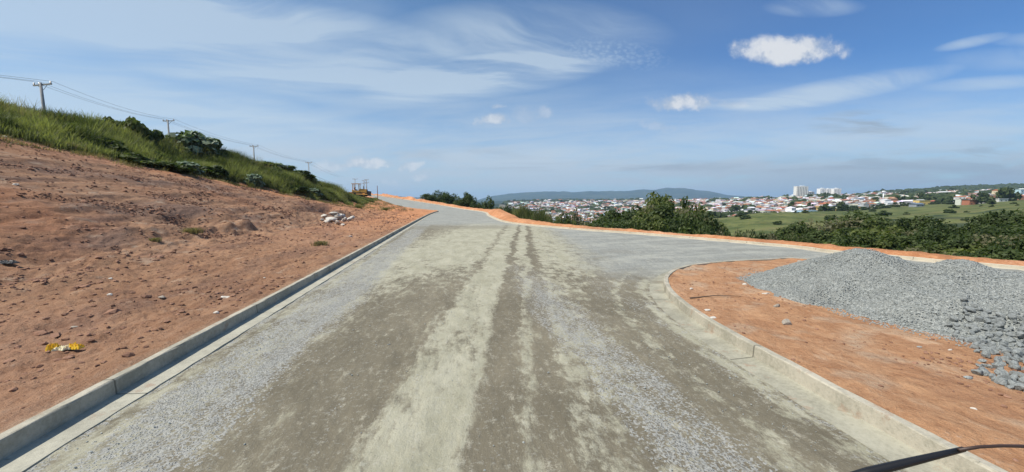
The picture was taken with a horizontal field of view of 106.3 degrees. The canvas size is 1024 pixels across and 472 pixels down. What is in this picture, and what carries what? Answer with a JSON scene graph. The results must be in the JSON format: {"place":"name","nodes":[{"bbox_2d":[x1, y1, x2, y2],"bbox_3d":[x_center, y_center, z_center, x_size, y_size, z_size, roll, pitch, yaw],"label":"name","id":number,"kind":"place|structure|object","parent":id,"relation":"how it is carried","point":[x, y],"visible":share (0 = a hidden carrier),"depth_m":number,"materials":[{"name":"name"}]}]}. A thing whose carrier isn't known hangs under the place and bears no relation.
{"place":"outdoors","nodes":[
{"label":"outdoors","id":0,"kind":"place"},
{"bbox_2d":[0,135,1023,471],"bbox_3d":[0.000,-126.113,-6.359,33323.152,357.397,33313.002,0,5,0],"label":"ground","id":1,"kind":"structure","parent":0,"point":[922,395],"depth_m":9.47,"materials":[{"name":"brown soil"}]},
{"bbox_2d":[0,259,20,263],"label":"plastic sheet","id":2,"kind":"object","parent":1,"relation":"on","point":[5,261],"visible":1,"depth_m":10.31,"materials":[{"name":"grey plastic"}]},
{"bbox_2d":[33,81,51,110],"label":"power pole","id":3,"kind":"object","parent":1,"relation":"on","point":[40,85],"visible":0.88,"depth_m":40.80,"materials":[{"name":"concrete"}]},
{"bbox_2d":[45,341,84,350],"bbox_3d":[-6.131,1.493,5.250,0.421,0.116,0.149,-1,5,-7],"label":"plastic bag","id":4,"kind":"object","parent":1,"relation":"on","point":[56,347],"visible":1,"depth_m":5.24,"materials":[{"name":"yellow plastic"}]},
{"bbox_2d":[93,137,128,151],"bbox_3d":[-33.397,-7.310,31.012,2.831,1.627,3.506,3,6,27],"label":"weed bush","id":5,"kind":"object","parent":1,"relation":"on","point":[119,145],"visible":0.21,"depth_m":31.38,"materials":[{"name":"green plant"}]},
{"bbox_2d":[102,116,126,128],"bbox_3d":[-39.696,-10.299,37.626,2.874,2.802,2.603,-3,6,-29],"label":"shrub","id":6,"kind":"object","parent":1,"relation":"on","point":[110,117],"visible":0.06,"depth_m":37.38,"materials":[{"name":"green plant"}]},
{"bbox_2d":[115,116,150,140],"bbox_3d":[-39.279,-10.495,39.086,3.367,3.554,3.435,1,5,9],"label":"shrub","id":7,"kind":"object","parent":1,"relation":"on","point":[133,122],"visible":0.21,"depth_m":38.77,"materials":[{"name":"green plant"}]},
{"bbox_2d":[118,152,171,166],"bbox_3d":[-31.330,-6.388,32.544,3.455,1.221,4.280,1,5,11],"label":"weed bush","id":8,"kind":"object","parent":1,"relation":"on","point":[139,158],"visible":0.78,"depth_m":31.45,"materials":[{"name":"green plant"}]},
{"bbox_2d":[136,123,164,142],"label":"shrub","id":9,"kind":"object","parent":1,"relation":"on","point":[156,134],"visible":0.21,"depth_m":40.48,"materials":[{"name":"green plant"}]},
{"bbox_2d":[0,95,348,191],"bbox_3d":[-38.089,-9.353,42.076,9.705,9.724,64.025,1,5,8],"label":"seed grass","id":10,"kind":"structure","parent":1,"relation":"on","point":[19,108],"depth_m":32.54,"materials":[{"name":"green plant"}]},
{"bbox_2d":[160,162,196,173],"bbox_3d":[-30.401,-6.129,34.575,3.511,1.144,3.101,2,5,19],"label":"weed bush","id":11,"kind":"object","parent":1,"relation":"on","point":[183,168],"visible":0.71,"depth_m":34.04,"materials":[{"name":"green plant"}]},
{"bbox_2d":[164,130,207,154],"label":"shrub","id":12,"kind":"object","parent":1,"relation":"on","point":[188,137],"visible":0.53,"depth_m":43.90,"materials":[{"name":"green plant"}]},
{"bbox_2d":[0,95,378,204],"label":"tall grass","id":13,"kind":"structure","parent":1,"relation":"on","point":[56,132],"depth_m":35.37,"materials":[{"name":"green plant"}]},
{"bbox_2d":[177,160,203,174],"bbox_3d":[-31.701,-6.614,37.435,2.924,1.402,3.185,0,5,-1],"label":"weed bush","id":14,"kind":"object","parent":1,"relation":"on","point":[194,165],"visible":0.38,"depth_m":37.10,"materials":[{"name":"green plant"}]},
{"bbox_2d":[180,227,203,233],"bbox_3d":[-15.332,-0.261,18.344,1.047,0.318,1.095,0,5,0],"label":"weed tuft","id":15,"kind":"object","parent":1,"relation":"on","point":[189,230],"visible":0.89,"depth_m":18.22,"materials":[{"name":"green plant"}]},
{"bbox_2d":[0,134,413,211],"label":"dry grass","id":16,"kind":"structure","parent":1,"relation":"on","point":[83,153],"depth_m":31.27,"materials":[{"name":"green plant"}]},
{"bbox_2d":[195,136,223,155],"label":"shrub","id":17,"kind":"object","parent":1,"relation":"on","point":[211,143],"visible":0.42,"depth_m":45.31,"materials":[{"name":"green plant"}]},
{"bbox_2d":[0,139,422,413],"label":"dirt clods","id":18,"kind":"object","parent":1,"relation":"on","point":[54,335],"visible":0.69,"depth_m":14.83,"materials":[{"name":"brown soil"}]},
{"bbox_2d":[198,165,229,176],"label":"weed bush","id":19,"kind":"object","parent":1,"relation":"on","point":[218,170],"visible":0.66,"depth_m":40.21,"materials":[{"name":"green plant"}]},
{"bbox_2d":[0,211,437,460],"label":"kerb","id":20,"kind":"structure","parent":1,"relation":"on","point":[14,439],"depth_m":4.58,"materials":[{"name":"concrete"}]},
{"bbox_2d":[241,173,265,186],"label":"weed bush","id":21,"kind":"object","parent":1,"relation":"on","point":[255,178],"visible":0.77,"depth_m":44.01,"materials":[{"name":"green plant"}]},
{"bbox_2d":[261,161,279,168],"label":"shrub","id":22,"kind":"object","parent":1,"relation":"on","point":[271,165],"visible":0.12,"depth_m":54.58,"materials":[{"name":"green plant"}]},
{"bbox_2d":[275,163,299,173],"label":"shrub","id":23,"kind":"object","parent":1,"relation":"on","point":[288,167],"visible":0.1,"depth_m":56.27,"materials":[{"name":"green plant"}]},
{"bbox_2d":[287,185,309,192],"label":"weed bush","id":24,"kind":"object","parent":1,"relation":"on","point":[303,189],"visible":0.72,"depth_m":50.04,"materials":[{"name":"green plant"}]},
{"bbox_2d":[290,170,316,179],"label":"shrub","id":25,"kind":"object","parent":1,"relation":"on","point":[309,175],"visible":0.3,"depth_m":60.20,"materials":[{"name":"green plant"}]},
{"bbox_2d":[309,188,322,195],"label":"weed bush","id":26,"kind":"object","parent":1,"relation":"on","point":[316,190],"visible":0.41,"depth_m":53.18,"materials":[{"name":"green plant"}]},
{"bbox_2d":[310,240,329,245],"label":"weed tuft","id":27,"kind":"object","parent":1,"relation":"on","point":[320,242],"visible":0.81,"depth_m":17.39,"materials":[{"name":"green plant"}]},
{"bbox_2d":[349,183,370,195],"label":"bulldozer","id":28,"kind":"object","parent":1,"relation":"on","point":[361,192],"visible":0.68,"depth_m":84.70,"materials":[{"name":"metal"}]},
{"bbox_2d":[420,193,436,200],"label":"broadleaf tree","id":29,"kind":"object","parent":1,"relation":"on","point":[429,197],"visible":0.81,"depth_m":147.34,"materials":[{"name":"green plant"}]},
{"bbox_2d":[437,192,457,203],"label":"broadleaf tree","id":30,"kind":"object","parent":1,"relation":"on","point":[446,198],"visible":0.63,"depth_m":148.22,"materials":[{"name":"green plant"}]},
{"bbox_2d":[458,192,472,206],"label":"broadleaf tree","id":31,"kind":"object","parent":1,"relation":"on","point":[465,201],"visible":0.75,"depth_m":123.36,"materials":[{"name":"green plant"}]},
{"bbox_2d":[469,198,480,207],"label":"broadleaf tree","id":32,"kind":"object","parent":1,"relation":"on","point":[475,204],"visible":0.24,"depth_m":119.15,"materials":[{"name":"green plant"}]},
{"bbox_2d":[483,195,494,208],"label":"conifer tree","id":33,"kind":"object","parent":1,"relation":"on","point":[487,205],"visible":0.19,"depth_m":103.93,"materials":[{"name":"green plant"}]},
{"bbox_2d":[510,203,532,218],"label":"grass clump","id":34,"kind":"object","parent":1,"relation":"on","point":[518,212],"visible":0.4,"depth_m":50.72,"materials":[{"name":"green plant"}]},
{"bbox_2d":[522,206,559,223],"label":"grass clump","id":35,"kind":"object","parent":1,"relation":"on","point":[539,215],"visible":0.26,"depth_m":46.31,"materials":[{"name":"green plant"}]},
{"bbox_2d":[568,207,584,225],"bbox_3d":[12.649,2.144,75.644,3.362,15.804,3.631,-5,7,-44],"label":"bush","id":36,"kind":"object","parent":1,"relation":"on","point":[575,215],"visible":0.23,"depth_m":75.02,"materials":[{"name":"green plant"}]},
{"bbox_2d":[579,212,595,225],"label":"broadleaf tree","id":37,"kind":"object","parent":1,"relation":"on","point":[590,220],"visible":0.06,"depth_m":61.04,"materials":[{"name":"green plant"}]},
{"bbox_2d":[585,217,629,227],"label":"broadleaf tree","id":38,"kind":"object","parent":1,"relation":"on","point":[608,224],"visible":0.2,"depth_m":39.66,"materials":[{"name":"green plant"}]},
{"bbox_2d":[590,208,636,226],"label":"broadleaf tree","id":39,"kind":"object","parent":1,"relation":"on","point":[617,216],"visible":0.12,"depth_m":51.72,"materials":[{"name":"green plant"}]},
{"bbox_2d":[611,217,644,229],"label":"broadleaf tree","id":40,"kind":"object","parent":1,"relation":"on","point":[624,224],"visible":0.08,"depth_m":37.71,"materials":[{"name":"green plant"}]},
{"bbox_2d":[622,204,646,214],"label":"broadleaf tree","id":41,"kind":"object","parent":1,"relation":"on","point":[633,209],"depth_m":56.73,"materials":[{"name":"green plant"}]},
{"bbox_2d":[631,211,660,229],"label":"broadleaf tree","id":42,"kind":"object","parent":1,"relation":"on","point":[654,217],"visible":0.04,"depth_m":42.28,"materials":[{"name":"green plant"}]},
{"bbox_2d":[631,203,671,219],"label":"broadleaf tree","id":43,"kind":"object","parent":1,"relation":"on","point":[651,207],"visible":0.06,"depth_m":50.14,"materials":[{"name":"green plant"}]},
{"bbox_2d":[640,218,668,231],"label":"broadleaf tree","id":44,"kind":"object","parent":1,"relation":"on","point":[649,227],"visible":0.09,"depth_m":33.72,"materials":[{"name":"green plant"}]},
{"bbox_2d":[637,191,680,212],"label":"broadleaf tree","id":45,"kind":"object","parent":1,"relation":"on","point":[652,194],"visible":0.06,"depth_m":64.46,"materials":[{"name":"green plant"}]},
{"bbox_2d":[642,194,684,213],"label":"broadleaf tree","id":46,"kind":"object","parent":1,"relation":"on","point":[656,199],"visible":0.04,"depth_m":57.38,"materials":[{"name":"green plant"}]},
{"bbox_2d":[643,201,703,231],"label":"broadleaf tree","id":47,"kind":"object","parent":1,"relation":"on","point":[664,211],"visible":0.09,"depth_m":42.67,"materials":[{"name":"green plant"}]},
{"bbox_2d":[662,209,713,234],"bbox_3d":[17.502,1.943,38.082,5.478,9.272,6.168,-2,6,-21],"label":"broadleaf tree","id":48,"kind":"object","parent":1,"relation":"on","point":[687,226],"visible":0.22,"depth_m":37.34,"materials":[{"name":"green plant"}]},
{"bbox_2d":[674,196,707,217],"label":"broadleaf tree","id":49,"kind":"object","parent":1,"relation":"on","point":[683,202],"visible":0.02,"depth_m":54.03,"materials":[{"name":"green plant"}]},
{"bbox_2d":[673,202,713,221],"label":"broadleaf tree","id":50,"kind":"object","parent":1,"relation":"on","point":[685,211],"visible":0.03,"depth_m":48.05,"materials":[{"name":"green plant"}]},
{"bbox_2d":[379,195,1023,268],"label":"kerb","id":51,"kind":"structure","parent":1,"relation":"on","point":[929,259],"depth_m":19.54,"materials":[{"name":"concrete"}]},
{"bbox_2d":[694,212,722,233],"bbox_3d":[20.029,2.141,40.233,4.616,9.245,5.264,1,5,10],"label":"broadleaf tree","id":52,"kind":"object","parent":1,"relation":"on","point":[711,223],"visible":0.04,"depth_m":38.92,"materials":[{"name":"green plant"}]},
{"bbox_2d":[702,226,714,234],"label":"bush","id":53,"kind":"object","parent":1,"relation":"on","point":[708,231],"visible":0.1,"depth_m":29.18,"materials":[{"name":"green plant"}]},
{"bbox_2d":[501,183,1023,224],"bbox_3d":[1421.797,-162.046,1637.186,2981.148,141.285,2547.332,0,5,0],"label":"woodland","id":54,"kind":"object","parent":1,"relation":"on","point":[941,196],"visible":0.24,"depth_m":1198.20,"materials":[{"name":"green plant"}]},
{"bbox_2d":[508,188,1023,222],"bbox_3d":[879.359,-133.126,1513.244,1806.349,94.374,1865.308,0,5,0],"label":"town houses","id":55,"kind":"structure","parent":1,"relation":"on","point":[758,203],"depth_m":1050.71,"materials":[{"name":"paint"}]},
{"bbox_2d":[776,232,798,241],"bbox_3d":[17.741,2.356,24.593,1.554,5.220,1.865,-1,5,-10],"label":"bush","id":56,"kind":"object","parent":1,"relation":"on","point":[793,238],"visible":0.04,"depth_m":24.52,"materials":[{"name":"green plant"}]},
{"bbox_2d":[774,222,819,239],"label":"broadleaf tree","id":57,"kind":"object","parent":1,"relation":"on","point":[785,231],"visible":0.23,"depth_m":49.45,"materials":[{"name":"green plant"}]},
{"bbox_2d":[793,186,807,196],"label":"tower block","id":58,"kind":"structure","parent":1,"relation":"on","point":[798,191],"depth_m":1333.18,"materials":[{"name":"paint"}]},
{"bbox_2d":[650,271,953,471],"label":"gutter","id":59,"kind":"object","parent":1,"relation":"on","point":[880,442],"visible":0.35,"depth_m":4.30,"materials":[{"name":"concrete"}]},
{"bbox_2d":[805,237,822,243],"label":"bush","id":60,"kind":"object","parent":1,"relation":"on","point":[813,240],"visible":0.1,"depth_m":22.77,"materials":[{"name":"green plant"}]},
{"bbox_2d":[795,229,833,241],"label":"broadleaf tree","id":61,"kind":"object","parent":1,"relation":"on","point":[817,234],"visible":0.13,"depth_m":37.56,"materials":[{"name":"green plant"}]},
{"bbox_2d":[798,218,850,233],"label":"broadleaf tree","id":62,"kind":"object","parent":1,"relation":"on","point":[828,227],"visible":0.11,"depth_m":49.67,"materials":[{"name":"green plant"}]},
{"bbox_2d":[663,257,1007,471],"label":"kerb","id":63,"kind":"structure","parent":1,"relation":"on","point":[917,438],"depth_m":4.04,"materials":[{"name":"concrete"}]},
{"bbox_2d":[822,237,853,246],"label":"broadleaf tree","id":64,"kind":"object","parent":1,"relation":"on","point":[830,241],"depth_m":29.72,"materials":[{"name":"green plant"}]},
{"bbox_2d":[836,201,849,210],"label":"broadleaf tree","id":65,"kind":"object","parent":1,"relation":"on","point":[843,206],"visible":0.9,"depth_m":497.40,"materials":[{"name":"green plant"}]},
{"bbox_2d":[680,262,1023,461],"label":"plot clods","id":66,"kind":"object","parent":1,"relation":"on","point":[985,381],"visible":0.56,"depth_m":4.94,"materials":[{"name":"brown soil"}]},
{"bbox_2d":[841,217,864,228],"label":"broadleaf tree","id":67,"kind":"object","parent":1,"relation":"on","point":[860,221],"visible":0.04,"depth_m":48.99,"materials":[{"name":"green plant"}]},
{"bbox_2d":[832,226,876,239],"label":"broadleaf tree","id":68,"kind":"object","parent":1,"relation":"on","point":[845,232],"visible":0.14,"depth_m":37.45,"materials":[{"name":"green plant"}]},
{"bbox_2d":[822,209,892,233],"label":"broadleaf tree","id":69,"kind":"object","parent":1,"relation":"on","point":[858,213],"visible":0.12,"depth_m":51.13,"materials":[{"name":"green plant"}]},
{"bbox_2d":[834,232,904,249],"bbox_3d":[25.240,2.245,27.361,4.648,5.200,4.127,-2,6,-24],"label":"broadleaf tree","id":70,"kind":"object","parent":1,"relation":"on","point":[898,245],"visible":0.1,"depth_m":27.08,"materials":[{"name":"green plant"}]},
{"bbox_2d":[848,219,906,242],"bbox_3d":[33.698,1.774,35.700,4.895,6.665,4.301,-1,5,-10],"label":"broadleaf tree","id":71,"kind":"object","parent":1,"relation":"on","point":[874,229],"visible":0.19,"depth_m":35.04,"materials":[{"name":"green plant"}]},
{"bbox_2d":[736,248,1023,354],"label":"gravel heap","id":72,"kind":"object","parent":1,"relation":"on","point":[790,292],"visible":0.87,"depth_m":7.19,"materials":[{"name":"grey gravel"}]},
{"bbox_2d":[853,234,927,251],"bbox_3d":[26.083,2.289,26.805,4.235,4.917,4.438,-1,5,-7],"label":"broadleaf tree","id":73,"kind":"object","parent":1,"relation":"on","point":[882,241],"visible":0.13,"depth_m":26.46,"materials":[{"name":"green plant"}]},
{"bbox_2d":[872,217,912,234],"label":"broadleaf tree","id":74,"kind":"object","parent":1,"relation":"on","point":[897,224],"visible":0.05,"depth_m":46.30,"materials":[{"name":"green plant"}]},
{"bbox_2d":[897,214,933,231],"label":"broadleaf tree","id":75,"kind":"object","parent":1,"relation":"on","point":[912,222],"visible":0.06,"depth_m":45.97,"materials":[{"name":"green plant"}]},
{"bbox_2d":[890,233,941,253],"bbox_3d":[29.478,2.248,28.656,4.995,4.790,5.140,2,5,17],"label":"broadleaf tree","id":76,"kind":"object","parent":1,"relation":"on","point":[911,241],"visible":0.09,"depth_m":28.12,"materials":[{"name":"green plant"}]},
{"bbox_2d":[909,193,931,199],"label":"broadleaf tree","id":77,"kind":"object","parent":1,"relation":"on","point":[927,196],"visible":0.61,"depth_m":585.41,"materials":[{"name":"green plant"}]},
{"bbox_2d":[901,245,940,253],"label":"broadleaf tree","id":78,"kind":"object","parent":1,"relation":"on","point":[907,248],"visible":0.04,"depth_m":20.10,"materials":[{"name":"green plant"}]},
{"bbox_2d":[911,217,958,237],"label":"broadleaf tree","id":79,"kind":"object","parent":1,"relation":"on","point":[939,226],"visible":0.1,"depth_m":44.67,"materials":[{"name":"green plant"}]},
{"bbox_2d":[907,226,964,242],"bbox_3d":[38.355,1.903,35.402,4.276,5.756,5.132,2,5,18],"label":"broadleaf tree","id":80,"kind":"object","parent":1,"relation":"on","point":[933,234],"visible":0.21,"depth_m":34.33,"materials":[{"name":"green plant"}]},
{"bbox_2d":[937,234,986,250],"bbox_3d":[31.086,2.284,27.014,3.232,4.865,3.182,5,7,41],"label":"broadleaf tree","id":81,"kind":"object","parent":1,"relation":"on","point":[956,242],"visible":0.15,"depth_m":26.25,"materials":[{"name":"green plant"}]},
{"bbox_2d":[942,242,985,255],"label":"broadleaf tree","id":82,"kind":"object","parent":1,"relation":"on","point":[970,248],"visible":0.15,"depth_m":25.25,"materials":[{"name":"green plant"}]},
{"bbox_2d":[946,219,986,234],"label":"broadleaf tree","id":83,"kind":"object","parent":1,"relation":"on","point":[967,227],"visible":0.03,"depth_m":44.89,"materials":[{"name":"green plant"}]},
{"bbox_2d":[961,200,978,204],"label":"house","id":84,"kind":"structure","parent":1,"relation":"on","point":[968,202],"depth_m":449.51,"materials":[{"name":"paint"}]},
{"bbox_2d":[960,224,995,236],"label":"broadleaf tree","id":85,"kind":"object","parent":1,"relation":"on","point":[976,228],"visible":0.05,"depth_m":36.72,"materials":[{"name":"green plant"}]},
{"bbox_2d":[970,191,993,203],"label":"broadleaf tree","id":86,"kind":"object","parent":1,"relation":"on","point":[984,197],"visible":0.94,"depth_m":443.78,"materials":[{"name":"green plant"}]},
{"bbox_2d":[963,230,1000,242],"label":"broadleaf tree","id":87,"kind":"object","parent":1,"relation":"on","point":[980,237],"visible":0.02,"depth_m":33.30,"materials":[{"name":"green plant"}]},
{"bbox_2d":[965,209,1011,231],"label":"broadleaf tree","id":88,"kind":"object","parent":1,"relation":"on","point":[989,217],"visible":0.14,"depth_m":44.33,"materials":[{"name":"green plant"}]},
{"bbox_2d":[957,245,1023,260],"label":"broadleaf tree","id":89,"kind":"object","parent":1,"relation":"on","point":[1001,254],"visible":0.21,"depth_m":19.43,"materials":[{"name":"green plant"}]},
{"bbox_2d":[968,232,1023,249],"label":"broadleaf tree","id":90,"kind":"object","parent":1,"relation":"on","point":[984,240],"visible":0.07,"depth_m":25.65,"materials":[{"name":"green plant"}]},
{"bbox_2d":[969,208,1023,231],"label":"broadleaf tree","id":91,"kind":"object","parent":1,"relation":"on","point":[1017,219],"visible":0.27,"depth_m":42.24,"materials":[{"name":"green plant"}]},
{"bbox_2d":[972,223,1023,239],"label":"broadleaf tree","id":92,"kind":"object","parent":1,"relation":"on","point":[1009,229],"visible":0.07,"depth_m":34.12,"materials":[{"name":"green plant"}]},
{"bbox_2d":[981,239,1016,253],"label":"broadleaf tree","id":93,"kind":"object","parent":1,"relation":"on","point":[1005,243],"visible":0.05,"depth_m":23.57,"materials":[{"name":"green plant"}]},
{"bbox_2d":[994,378,1007,385],"bbox_3d":[5.527,1.646,4.342,0.101,0.096,0.069,3,-30,47],"label":"crushed rock","id":94,"kind":"object","parent":1,"relation":"on","point":[1001,381],"visible":0.99,"depth_m":4.32,"materials":[{"name":"grey stone"}]},
{"bbox_2d":[987,220,1023,236],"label":"broadleaf tree","id":95,"kind":"object","parent":1,"relation":"on","point":[1002,225],"visible":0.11,"depth_m":34.88,"materials":[{"name":"green plant"}]},
{"bbox_2d":[991,227,1023,245],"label":"broadleaf tree","id":96,"kind":"object","parent":1,"relation":"on","point":[1016,233],"visible":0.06,"depth_m":27.51,"materials":[{"name":"green plant"}]},
{"bbox_2d":[995,186,1022,200],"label":"broadleaf tree","id":97,"kind":"object","parent":1,"relation":"on","point":[1008,193],"visible":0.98,"depth_m":436.19,"materials":[{"name":"green plant"}]},
{"bbox_2d":[1012,383,1023,390],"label":"crushed rock","id":98,"kind":"object","parent":1,"relation":"on","point":[1019,386],"visible":0.91,"depth_m":4.21,"materials":[{"name":"grey stone"}]},
{"bbox_2d":[1015,236,1023,251],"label":"broadleaf tree","id":99,"kind":"object","parent":1,"relation":"on","point":[1020,244],"visible":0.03,"depth_m":21.08,"materials":[{"name":"green plant"}]},
{"bbox_3d":[6.818,1.585,5.048,0.135,0.114,0.126,28,-24,23],"label":"crushed rock","id":100,"kind":"object","parent":1,"relation":"on","visible":0},
{"bbox_2d":[1011,349,1023,357],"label":"crushed rock","id":101,"kind":"object","parent":100,"relation":"on","point":[1020,353],"visible":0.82,"depth_m":5.07,"materials":[{"name":"grey stone"}]},
{"bbox_2d":[0,0,1023,199],"label":"sky","id":102,"kind":"structure","parent":0,"point":[413,98],"materials":[{"name":"blue"}]},
{"bbox_2d":[25,195,1023,471],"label":"road","id":103,"kind":"structure","parent":0,"point":[497,355],"depth_m":4.65,"materials":[{"name":"grey concrete"}]},
{"bbox_2d":[0,211,439,471],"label":"gutter","id":104,"kind":"object","parent":103,"relation":"on","point":[25,458],"visible":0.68,"depth_m":4.44,"materials":[{"name":"concrete"}]},
{"bbox_2d":[28,240,829,471],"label":"road pebbles","id":105,"kind":"object","parent":103,"relation":"on","point":[498,369],"visible":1,"depth_m":4.92,"materials":[{"name":"grey stone"}]},
{"bbox_2d":[384,196,1023,270],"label":"gutter","id":106,"kind":"object","parent":103,"relation":"on","point":[722,241],"visible":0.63,"depth_m":20.81,"materials":[{"name":"concrete"}]},
{"bbox_2d":[851,444,1023,471],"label":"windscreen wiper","id":107,"kind":"object","parent":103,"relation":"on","point":[897,465],"visible":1,"depth_m":0.65,"materials":[{"name":"black rubber"}]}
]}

